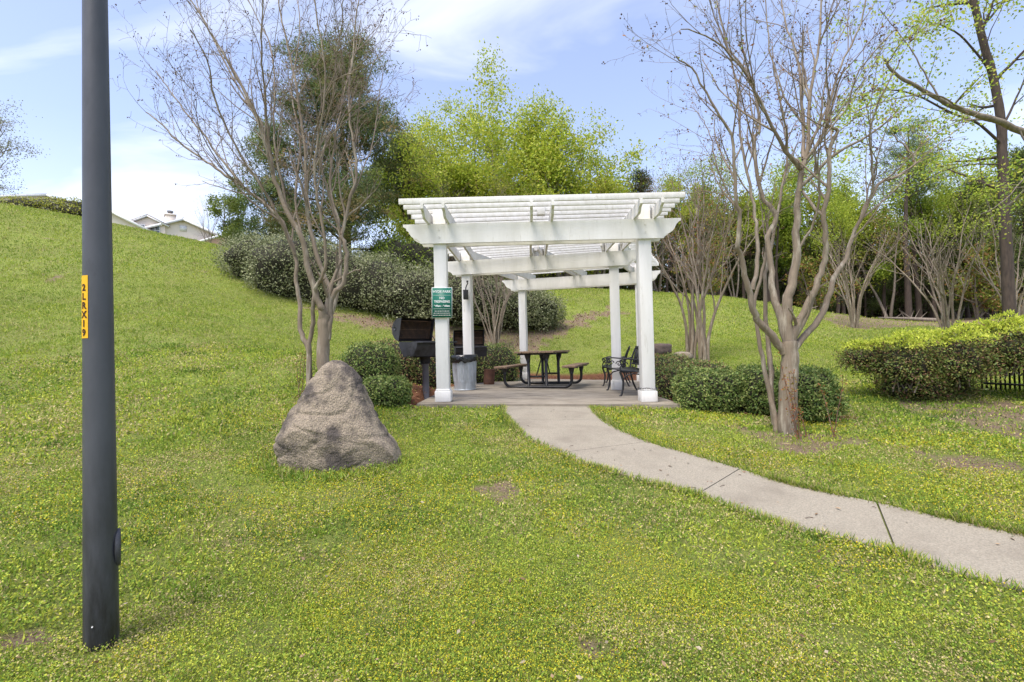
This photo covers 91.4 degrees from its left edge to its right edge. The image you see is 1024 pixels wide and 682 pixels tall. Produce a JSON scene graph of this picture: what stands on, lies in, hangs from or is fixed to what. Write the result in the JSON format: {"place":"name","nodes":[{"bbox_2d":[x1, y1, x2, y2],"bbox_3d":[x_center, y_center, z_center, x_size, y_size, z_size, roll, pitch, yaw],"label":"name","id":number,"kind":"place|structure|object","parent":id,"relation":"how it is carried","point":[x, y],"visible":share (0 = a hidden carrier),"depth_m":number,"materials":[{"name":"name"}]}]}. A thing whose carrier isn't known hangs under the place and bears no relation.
{"place":"outdoors","nodes":[
{"label":"outdoors","id":0,"kind":"place"},
{"bbox_2d":[0,203,1023,681],"bbox_3d":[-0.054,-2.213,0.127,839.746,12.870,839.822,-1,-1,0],"label":"ground","id":1,"kind":"structure","parent":0,"point":[536,342],"depth_m":3.45,"materials":[{"name":"green plant"}]},
{"bbox_2d":[0,100,46,198],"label":"maple tree","id":2,"kind":"object","parent":1,"relation":"on","point":[8,142],"visible":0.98,"depth_m":32.32,"materials":[{"name":"grey plant"}]},
{"bbox_2d":[0,193,53,199],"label":"house","id":3,"kind":"structure","parent":1,"relation":"on","point":[42,195],"depth_m":54.88,"materials":[{"name":"beige"}]},
{"bbox_2d":[0,195,113,215],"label":"shrub","id":4,"kind":"object","parent":1,"relation":"on","point":[64,205],"visible":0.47,"depth_m":26.67,"materials":[{"name":"green plant"}]},
{"bbox_2d":[82,0,120,651],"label":"lamp pole","id":5,"kind":"object","parent":1,"relation":"on","point":[101,546],"visible":0.99,"depth_m":2.24,"materials":[{"name":"metal"}]},
{"bbox_2d":[112,210,169,233],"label":"house","id":6,"kind":"structure","parent":1,"relation":"on","point":[141,221],"depth_m":48.22,"materials":[{"name":"beige"}]},
{"bbox_2d":[144,210,225,244],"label":"house","id":7,"kind":"structure","parent":1,"relation":"on","point":[184,227],"depth_m":50.30,"materials":[{"name":"beige"}]},
{"bbox_2d":[204,173,260,246],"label":"maple tree","id":8,"kind":"object","parent":1,"relation":"on","point":[233,207],"visible":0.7,"depth_m":32.53,"materials":[{"name":"green plant"}]},
{"bbox_2d":[205,228,297,280],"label":"viburnum bush","id":9,"kind":"object","parent":1,"relation":"on","point":[229,254],"visible":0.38,"depth_m":17.98,"materials":[{"name":"green plant"}]},
{"bbox_2d":[224,170,303,244],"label":"pine tree","id":10,"kind":"object","parent":1,"relation":"on","point":[255,223],"visible":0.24,"depth_m":25.73,"materials":[{"name":"green plant"}]},
{"bbox_2d":[108,0,427,384],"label":"crape myrtle","id":11,"kind":"object","parent":1,"relation":"on","point":[326,311],"visible":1,"depth_m":5.35,"materials":[{"name":"brown plant"}]},
{"bbox_2d":[226,227,331,297],"bbox_3d":[-8.063,-2.703,18.090,3.925,2.676,4.246,-1,-1,0],"label":"viburnum bush","id":12,"kind":"object","parent":1,"relation":"on","point":[265,262],"visible":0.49,"depth_m":17.03,"materials":[{"name":"green plant"}]},
{"bbox_2d":[272,236,377,304],"bbox_3d":[-6.502,-2.459,18.188,4.162,2.691,3.783,-1,-1,0],"label":"viburnum bush","id":13,"kind":"object","parent":1,"relation":"on","point":[305,290],"visible":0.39,"depth_m":17.10,"materials":[{"name":"green plant"}]},
{"bbox_2d":[247,447,412,486],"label":"weeds","id":14,"kind":"object","parent":1,"relation":"on","point":[291,469],"visible":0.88,"depth_m":4.42,"materials":[{"name":"green plant"}]},
{"bbox_2d":[273,360,401,472],"bbox_3d":[-1.665,0.781,4.823,1.203,1.198,0.710,-1,-1,0],"label":"boulder","id":15,"kind":"object","parent":1,"relation":"on","point":[332,419],"visible":0.86,"depth_m":4.56,"materials":[{"name":"stone"}]},
{"bbox_2d":[223,15,454,258],"bbox_3d":[-8.673,-8.691,25.281,11.465,14.784,10.920,-1,-1,0],"label":"pine tree","id":16,"kind":"object","parent":1,"relation":"on","point":[356,219],"visible":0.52,"depth_m":24.08,"materials":[{"name":"green plant"}]},
{"bbox_2d":[339,338,401,380],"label":"clipped shrub","id":17,"kind":"object","parent":1,"relation":"on","point":[363,360],"visible":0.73,"depth_m":7.44,"materials":[{"name":"green plant"}]},
{"bbox_2d":[317,248,424,312],"bbox_3d":[-4.988,-2.071,18.141,4.350,2.562,3.942,-1,-1,0],"label":"viburnum bush","id":18,"kind":"object","parent":1,"relation":"on","point":[352,295],"visible":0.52,"depth_m":17.05,"materials":[{"name":"green plant"}]},
{"bbox_2d":[362,373,413,406],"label":"clipped shrub","id":19,"kind":"object","parent":1,"relation":"on","point":[384,389],"visible":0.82,"depth_m":6.74,"materials":[{"name":"green plant"}]},
{"bbox_2d":[363,234,433,271],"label":"shrub","id":20,"kind":"object","parent":1,"relation":"on","point":[411,251],"visible":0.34,"depth_m":22.50,"materials":[{"name":"green plant"}]},
{"bbox_2d":[365,336,435,389],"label":"hedge","id":21,"kind":"object","parent":1,"relation":"on","point":[411,368],"visible":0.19,"depth_m":10.26,"materials":[{"name":"green plant"}]},
{"bbox_2d":[360,257,451,321],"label":"viburnum bush","id":22,"kind":"object","parent":1,"relation":"on","point":[409,284],"visible":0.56,"depth_m":16.88,"materials":[{"name":"green plant"}]},
{"bbox_2d":[361,130,451,242],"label":"maple tree","id":23,"kind":"object","parent":1,"relation":"on","point":[415,195],"visible":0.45,"depth_m":25.23,"materials":[{"name":"green plant"}]},
{"bbox_2d":[365,91,507,274],"bbox_3d":[-4.552,-10.535,34.435,13.186,14.785,11.244,-1,-1,-30],"label":"maple tree","id":24,"kind":"object","parent":1,"relation":"on","point":[425,125],"visible":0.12,"depth_m":31.61,"materials":[{"name":"green plant"}]},
{"bbox_2d":[410,262,482,324],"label":"viburnum bush","id":25,"kind":"object","parent":1,"relation":"on","point":[456,306],"visible":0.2,"depth_m":17.02,"materials":[{"name":"green plant"}]},
{"bbox_2d":[432,337,520,383],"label":"hedge","id":26,"kind":"object","parent":1,"relation":"on","point":[498,354],"visible":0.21,"depth_m":12.34,"materials":[{"name":"green plant"}]},
{"bbox_2d":[392,36,565,280],"bbox_3d":[-2.466,-11.133,33.184,12.594,16.559,14.769,-1,-1,0],"label":"maple tree","id":27,"kind":"object","parent":1,"relation":"on","point":[488,132],"visible":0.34,"depth_m":30.78,"materials":[{"name":"green plant"}]},
{"bbox_2d":[402,167,556,346],"bbox_3d":[-0.866,-2.604,16.349,5.622,6.004,4.564,-1,-1,0],"label":"crape myrtle","id":28,"kind":"object","parent":1,"relation":"on","point":[495,336],"visible":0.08,"depth_m":16.29,"materials":[{"name":"brown plant"}]},
{"bbox_2d":[449,275,517,327],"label":"viburnum bush","id":29,"kind":"object","parent":1,"relation":"on","point":[478,298],"visible":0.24,"depth_m":17.48,"materials":[{"name":"green plant"}]},
{"bbox_2d":[477,283,550,331],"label":"viburnum bush","id":30,"kind":"object","parent":1,"relation":"on","point":[511,323],"visible":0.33,"depth_m":17.88,"materials":[{"name":"green plant"}]},
{"bbox_2d":[467,177,560,279],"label":"maple tree","id":31,"kind":"object","parent":1,"relation":"on","point":[500,188],"visible":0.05,"depth_m":28.28,"materials":[{"name":"green plant"}]},
{"bbox_2d":[419,86,643,278],"bbox_3d":[1.259,-9.983,32.814,12.981,14.428,10.876,-2,-1,30],"label":"maple tree","id":32,"kind":"object","parent":1,"relation":"on","point":[524,139],"visible":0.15,"depth_m":32.81,"materials":[{"name":"green plant"}]},
{"bbox_2d":[517,290,567,331],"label":"viburnum bush","id":33,"kind":"object","parent":1,"relation":"on","point":[550,309],"visible":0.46,"depth_m":18.48,"materials":[{"name":"green plant"}]},
{"bbox_2d":[416,378,681,409],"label":"patio slab","id":34,"kind":"structure","parent":1,"relation":"on","point":[587,392],"depth_m":8.16,"materials":[{"name":"concrete"}]},
{"bbox_2d":[392,318,456,398],"bbox_3d":[-1.386,0.496,8.003,0.736,1.732,0.747,-2,-1,38],"label":"park grill","id":35,"kind":"object","parent":34,"relation":"on","point":[413,337],"visible":0.91,"depth_m":7.95,"materials":[{"name":"metal"}]},
{"bbox_2d":[451,354,477,390],"bbox_3d":[-0.911,0.599,9.612,0.525,0.672,0.529,-1,-1,0],"label":"trash can","id":36,"kind":"object","parent":34,"relation":"on","point":[464,367],"visible":1,"depth_m":9.42,"materials":[{"name":"metal"}]},
{"bbox_2d":[453,330,488,356],"bbox_3d":[-0.931,0.612,11.300,0.747,1.732,0.736,-1,-1,-12],"label":"park grill","id":37,"kind":"object","parent":34,"relation":"on","point":[480,349],"visible":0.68,"depth_m":11.47,"materials":[{"name":"metal"}]},
{"bbox_2d":[484,369,495,384],"bbox_3d":[-0.517,0.862,11.287,0.272,0.455,0.272,3,-1,0],"label":"ash bin","id":38,"kind":"object","parent":34,"relation":"on","point":[489,376],"visible":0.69,"depth_m":11.18,"materials":[{"name":"brown metal"}]},
{"bbox_2d":[494,350,588,387],"bbox_3d":[0.687,0.584,10.641,1.652,0.750,1.840,-2,-1,16],"label":"picnic table","id":39,"kind":"object","parent":34,"relation":"on","point":[544,356],"visible":1,"depth_m":10.10,"materials":[{"name":"brown metal"}]},
{"bbox_2d":[398,192,685,401],"bbox_3d":[0.812,-0.483,10.004,4.564,3.002,7.257,-2,-1,13],"label":"pergola","id":40,"kind":"object","parent":34,"relation":"on","point":[519,241],"visible":0.92,"depth_m":7.33,"materials":[{"name":"white paint"}]},
{"bbox_2d":[432,287,451,317],"bbox_3d":[-1.014,-0.554,7.237,0.296,0.444,0.008,0,-1,0],"label":"park sign","id":41,"kind":"object","parent":40,"relation":"attached to","point":[441,302],"visible":1,"depth_m":7.24,"materials":[{"name":"green metal"}]},
{"bbox_2d":[602,346,630,386],"bbox_3d":[2.345,0.548,11.193,0.614,0.878,1.284,-2,-1,14],"label":"patio chair","id":42,"kind":"object","parent":34,"relation":"on","point":[610,365],"visible":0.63,"depth_m":10.63,"materials":[{"name":"black metal"}]},
{"bbox_2d":[606,346,638,395],"bbox_3d":[2.064,0.495,8.842,0.614,0.878,1.284,-1,-1,1],"label":"patio chair","id":43,"kind":"object","parent":34,"relation":"on","point":[632,370],"visible":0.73,"depth_m":9.07,"materials":[{"name":"black metal"}]},
{"bbox_2d":[457,101,664,276],"bbox_3d":[2.203,-9.738,32.982,12.440,13.827,10.423,-1,-1,-13],"label":"maple tree","id":44,"kind":"object","parent":1,"relation":"on","point":[558,159],"visible":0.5,"depth_m":31.17,"materials":[{"name":"green plant"}]},
{"bbox_2d":[308,306,846,416],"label":"mulch","id":45,"kind":"object","parent":1,"relation":"on","point":[507,342],"visible":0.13,"depth_m":16.83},
{"bbox_2d":[551,172,652,287],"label":"maple tree","id":46,"kind":"object","parent":1,"relation":"on","point":[604,189],"visible":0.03,"depth_m":29.80,"materials":[{"name":"green plant"}]},
{"bbox_2d":[623,166,671,289],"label":"pine tree","id":47,"kind":"object","parent":1,"relation":"on","point":[640,186],"visible":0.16,"depth_m":33.63,"materials":[{"name":"green plant"}]},
{"bbox_2d":[623,180,680,291],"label":"tree","id":48,"kind":"object","parent":1,"relation":"on","point":[660,281],"visible":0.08,"depth_m":34.36,"materials":[{"name":"green plant"}]},
{"bbox_2d":[654,343,671,354],"bbox_3d":[3.378,0.189,11.498,0.501,0.272,0.413,-1,-1,-16],"label":"rock","id":49,"kind":"object","parent":1,"relation":"on","point":[661,348],"visible":0.53,"depth_m":11.30,"materials":[{"name":"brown stone"}]},
{"bbox_2d":[654,186,710,292],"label":"tree","id":50,"kind":"object","parent":1,"relation":"on","point":[685,216],"visible":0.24,"depth_m":35.22,"materials":[{"name":"green plant"}]},
{"bbox_2d":[654,159,711,293],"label":"tree","id":51,"kind":"object","parent":1,"relation":"on","point":[676,185],"visible":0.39,"depth_m":36.19,"materials":[{"name":"green plant"}]},
{"bbox_2d":[654,351,731,400],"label":"hedge","id":52,"kind":"object","parent":1,"relation":"on","point":[667,367],"visible":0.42,"depth_m":8.30,"materials":[{"name":"green plant"}]},
{"bbox_2d":[595,120,792,360],"bbox_3d":[4.786,-2.637,13.342,4.480,6.729,3.902,0,-1,-43],"label":"crape myrtle","id":53,"kind":"object","parent":1,"relation":"on","point":[691,342],"visible":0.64,"depth_m":13.85,"materials":[{"name":"brown plant"}]},
{"bbox_2d":[644,176,746,295],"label":"tree","id":54,"kind":"object","parent":1,"relation":"on","point":[714,206],"visible":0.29,"depth_m":34.22,"materials":[{"name":"green plant"}]},
{"bbox_2d":[670,216,725,293],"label":"tree","id":55,"kind":"object","parent":1,"relation":"on","point":[696,248],"visible":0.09,"depth_m":35.88,"materials":[{"name":"green plant"}]},
{"bbox_2d":[675,168,723,295],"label":"tree","id":56,"kind":"object","parent":1,"relation":"on","point":[706,206],"visible":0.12,"depth_m":36.96,"materials":[{"name":"green plant"}]},
{"bbox_2d":[669,233,735,294],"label":"tree","id":57,"kind":"object","parent":1,"relation":"on","point":[718,283],"visible":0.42,"depth_m":32.93,"materials":[{"name":"green plant"}]},
{"bbox_2d":[670,366,748,412],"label":"clipped shrub","id":58,"kind":"object","parent":1,"relation":"on","point":[709,389],"visible":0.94,"depth_m":6.67,"materials":[{"name":"green plant"}]},
{"bbox_2d":[682,175,740,295],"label":"tree","id":59,"kind":"object","parent":1,"relation":"on","point":[691,190],"visible":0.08,"depth_m":40.13,"materials":[{"name":"green plant"}]},
{"bbox_2d":[640,134,791,362],"bbox_3d":[5.340,-2.376,13.877,3.042,6.262,4.530,-1,-1,-30],"label":"crape myrtle","id":60,"kind":"object","parent":1,"relation":"on","point":[703,348],"visible":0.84,"depth_m":13.54,"materials":[{"name":"brown plant"}]},
{"bbox_2d":[674,126,763,297],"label":"tree","id":61,"kind":"object","parent":1,"relation":"on","point":[725,229],"visible":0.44,"depth_m":35.03,"materials":[{"name":"green plant"}]},
{"bbox_2d":[695,145,763,298],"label":"tree","id":62,"kind":"object","parent":1,"relation":"on","point":[750,231],"visible":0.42,"depth_m":37.16,"materials":[{"name":"green plant"}]},
{"bbox_2d":[448,175,1022,320],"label":"wood mass","id":63,"kind":"object","parent":1,"relation":"on","point":[924,308],"visible":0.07,"depth_m":41.22,"materials":[{"name":"green plant"}]},
{"bbox_2d":[731,362,779,415],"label":"clipped shrub","id":64,"kind":"object","parent":1,"relation":"on","point":[755,393],"visible":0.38,"depth_m":6.56,"materials":[{"name":"green plant"}]},
{"bbox_2d":[721,213,789,300],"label":"tree","id":65,"kind":"object","parent":1,"relation":"on","point":[750,265],"visible":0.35,"depth_m":37.73,"materials":[{"name":"green plant"}]},
{"bbox_2d":[728,183,809,301],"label":"tree","id":66,"kind":"object","parent":1,"relation":"on","point":[781,258],"visible":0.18,"depth_m":37.10,"materials":[{"name":"green plant"}]},
{"bbox_2d":[747,158,814,303],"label":"tree","id":67,"kind":"object","parent":1,"relation":"on","point":[786,225],"visible":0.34,"depth_m":35.83,"materials":[{"name":"green plant"}]},
{"bbox_2d":[761,236,805,307],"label":"tree","id":68,"kind":"object","parent":1,"relation":"on","point":[782,286],"visible":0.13,"depth_m":38.62,"materials":[{"name":"green plant"}]},
{"bbox_2d":[744,146,833,304],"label":"tree","id":69,"kind":"object","parent":1,"relation":"on","point":[779,179],"visible":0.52,"depth_m":34.34,"materials":[{"name":"green plant"}]},
{"bbox_2d":[601,0,1008,434],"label":"crape myrtle","id":70,"kind":"object","parent":1,"relation":"on","point":[789,346],"visible":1,"depth_m":5.54,"materials":[{"name":"brown plant"}]},
{"bbox_2d":[768,363,850,423],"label":"clipped shrub","id":71,"kind":"object","parent":1,"relation":"on","point":[811,397],"visible":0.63,"depth_m":6.00,"materials":[{"name":"green plant"}]},
{"bbox_2d":[782,251,867,309],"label":"tree","id":72,"kind":"object","parent":1,"relation":"on","point":[820,300],"visible":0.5,"depth_m":33.67,"materials":[{"name":"green plant"}]},
{"bbox_2d":[779,168,873,313],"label":"tree","id":73,"kind":"object","parent":1,"relation":"on","point":[834,216],"visible":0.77,"depth_m":34.26,"materials":[{"name":"green plant"}]},
{"bbox_2d":[793,230,861,312],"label":"tree","id":74,"kind":"object","parent":1,"relation":"on","point":[811,255],"visible":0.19,"depth_m":37.16,"materials":[{"name":"green plant"}]},
{"bbox_2d":[796,157,888,316],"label":"tree","id":75,"kind":"object","parent":1,"relation":"on","point":[853,202],"visible":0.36,"depth_m":37.33,"materials":[{"name":"green plant"}]},
{"bbox_2d":[800,185,887,314],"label":"tree","id":76,"kind":"object","parent":1,"relation":"on","point":[810,211],"visible":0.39,"depth_m":37.19,"materials":[{"name":"green plant"}]},
{"bbox_2d":[824,184,901,317],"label":"tree","id":77,"kind":"object","parent":1,"relation":"on","point":[895,215],"visible":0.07,"depth_m":41.12,"materials":[{"name":"green plant"}]},
{"bbox_2d":[803,206,925,327],"bbox_3d":[15.463,-3.236,22.224,5.778,5.612,4.353,0,-1,-42],"label":"crape myrtle","id":78,"kind":"object","parent":1,"relation":"on","point":[854,315],"visible":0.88,"depth_m":21.90,"materials":[{"name":"brown plant"}]},
{"bbox_2d":[811,199,921,319],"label":"tree","id":79,"kind":"object","parent":1,"relation":"on","point":[879,300],"visible":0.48,"depth_m":34.44,"materials":[{"name":"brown plant"}]},
{"bbox_2d":[835,237,903,317],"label":"tree","id":80,"kind":"object","parent":1,"relation":"on","point":[872,305],"visible":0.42,"depth_m":37.98,"materials":[{"name":"green plant"}]},
{"bbox_2d":[864,194,933,316],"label":"tree","id":81,"kind":"object","parent":1,"relation":"on","point":[883,272],"visible":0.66,"depth_m":34.85,"materials":[{"name":"green plant"}]},
{"bbox_2d":[780,0,1023,243],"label":"sweetgum tree","id":82,"kind":"object","parent":1,"relation":"on","point":[987,117],"visible":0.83,"depth_m":8.90,"materials":[{"name":"green plant"}]},
{"bbox_2d":[880,248,924,320],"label":"tree","id":83,"kind":"object","parent":1,"relation":"on","point":[899,293],"visible":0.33,"depth_m":38.77,"materials":[{"name":"green plant"}]},
{"bbox_2d":[878,308,936,321],"bbox_3d":[24.309,-1.683,30.764,3.246,1.136,0.254,-2,-1,8],"label":"fallen log","id":84,"kind":"object","parent":1,"relation":"on","point":[919,318],"visible":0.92,"depth_m":30.69,"materials":[{"name":"grey wood"}]},
{"bbox_2d":[861,110,955,320],"bbox_3d":[27.126,-8.165,33.819,4.770,14.676,4.833,-1,-1,-18],"label":"tree","id":85,"kind":"object","parent":1,"relation":"on","point":[908,297],"visible":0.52,"depth_m":33.83,"materials":[{"name":"green plant"}]},
{"bbox_2d":[869,133,954,317],"bbox_3d":[28.973,-8.026,35.801,4.597,13.960,4.537,-1,-1,-29],"label":"tree","id":86,"kind":"object","parent":1,"relation":"on","point":[918,302],"visible":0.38,"depth_m":35.96,"materials":[{"name":"green plant"}]},
{"bbox_2d":[889,170,948,317],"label":"tree","id":87,"kind":"object","parent":1,"relation":"on","point":[930,314],"visible":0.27,"depth_m":37.24,"materials":[{"name":"green plant"}]},
{"bbox_2d":[816,0,1023,322],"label":"sweetgum tree","id":88,"kind":"object","parent":1,"relation":"on","point":[1008,290],"visible":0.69,"depth_m":15.50,"materials":[{"name":"green plant"}]},
{"bbox_2d":[877,143,973,317],"bbox_3d":[28.927,-7.404,35.223,5.255,12.607,6.163,-2,-1,28],"label":"tree","id":89,"kind":"object","parent":1,"relation":"on","point":[927,205],"visible":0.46,"depth_m":35.10,"materials":[{"name":"green plant"}]},
{"bbox_2d":[831,309,1023,401],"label":"hedge","id":90,"kind":"object","parent":1,"relation":"on","point":[944,361],"visible":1,"depth_m":7.05,"materials":[{"name":"green plant"}]},
{"bbox_2d":[854,170,1022,329],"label":"crape myrtle","id":91,"kind":"object","parent":1,"relation":"on","point":[945,319],"visible":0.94,"depth_m":18.88,"materials":[{"name":"brown plant"}]},
{"bbox_2d":[913,227,980,318],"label":"tree","id":92,"kind":"object","parent":1,"relation":"on","point":[924,281],"visible":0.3,"depth_m":35.59,"materials":[{"name":"green plant"}]},
{"bbox_2d":[913,141,997,309],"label":"tree","id":93,"kind":"object","parent":1,"relation":"on","point":[953,198],"visible":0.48,"depth_m":34.36,"materials":[{"name":"green plant"}]},
{"bbox_2d":[928,170,1021,316],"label":"tree","id":94,"kind":"object","parent":1,"relation":"on","point":[965,305],"visible":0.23,"depth_m":34.83,"materials":[{"name":"green plant"}]},
{"bbox_2d":[927,180,1022,317],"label":"tree","id":95,"kind":"object","parent":1,"relation":"on","point":[967,314],"visible":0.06,"depth_m":38.51,"materials":[{"name":"green plant"}]},
{"bbox_2d":[928,241,1023,318],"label":"tree","id":96,"kind":"object","parent":1,"relation":"on","point":[987,296],"visible":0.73,"depth_m":32.30,"materials":[{"name":"green plant"}]},
{"bbox_2d":[936,151,1023,315],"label":"tree","id":97,"kind":"object","parent":1,"relation":"on","point":[1018,200],"visible":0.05,"depth_m":38.34,"materials":[{"name":"green plant"}]},
{"bbox_2d":[949,145,1023,301],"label":"tree","id":98,"kind":"object","parent":1,"relation":"on","point":[1021,175],"visible":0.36,"depth_m":32.62,"materials":[{"name":"green plant"}]},
{"bbox_2d":[951,177,1023,334],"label":"crape myrtle","id":99,"kind":"object","parent":1,"relation":"on","point":[1020,309],"visible":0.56,"depth_m":17.93,"materials":[{"name":"brown plant"}]},
{"bbox_2d":[972,134,1023,255],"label":"tree","id":100,"kind":"object","parent":1,"relation":"on","point":[990,150],"visible":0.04,"depth_m":39.02,"materials":[{"name":"green plant"}]},
{"bbox_2d":[981,367,1023,390],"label":"picket fence","id":101,"kind":"object","parent":1,"relation":"on","point":[1014,384],"visible":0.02,"depth_m":7.58,"materials":[{"name":"black metal"}]},
{"bbox_2d":[0,0,1023,285],"label":"sky","id":102,"kind":"structure","parent":0,"point":[561,46],"materials":[{"name":"blue"}]},
{"bbox_2d":[505,406,1023,591],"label":"path","id":103,"kind":"structure","parent":0,"point":[584,431],"depth_m":3.78,"materials":[{"name":"concrete"}]},
{"bbox_2d":[774,352,846,441],"bbox_3d":[3.118,0.586,5.282,0.750,0.964,0.291,-1,-1,0],"label":"plant","id":104,"kind":"object","parent":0,"point":[796,431],"visible":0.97,"depth_m":5.25,"materials":[{"name":"brown plant"}]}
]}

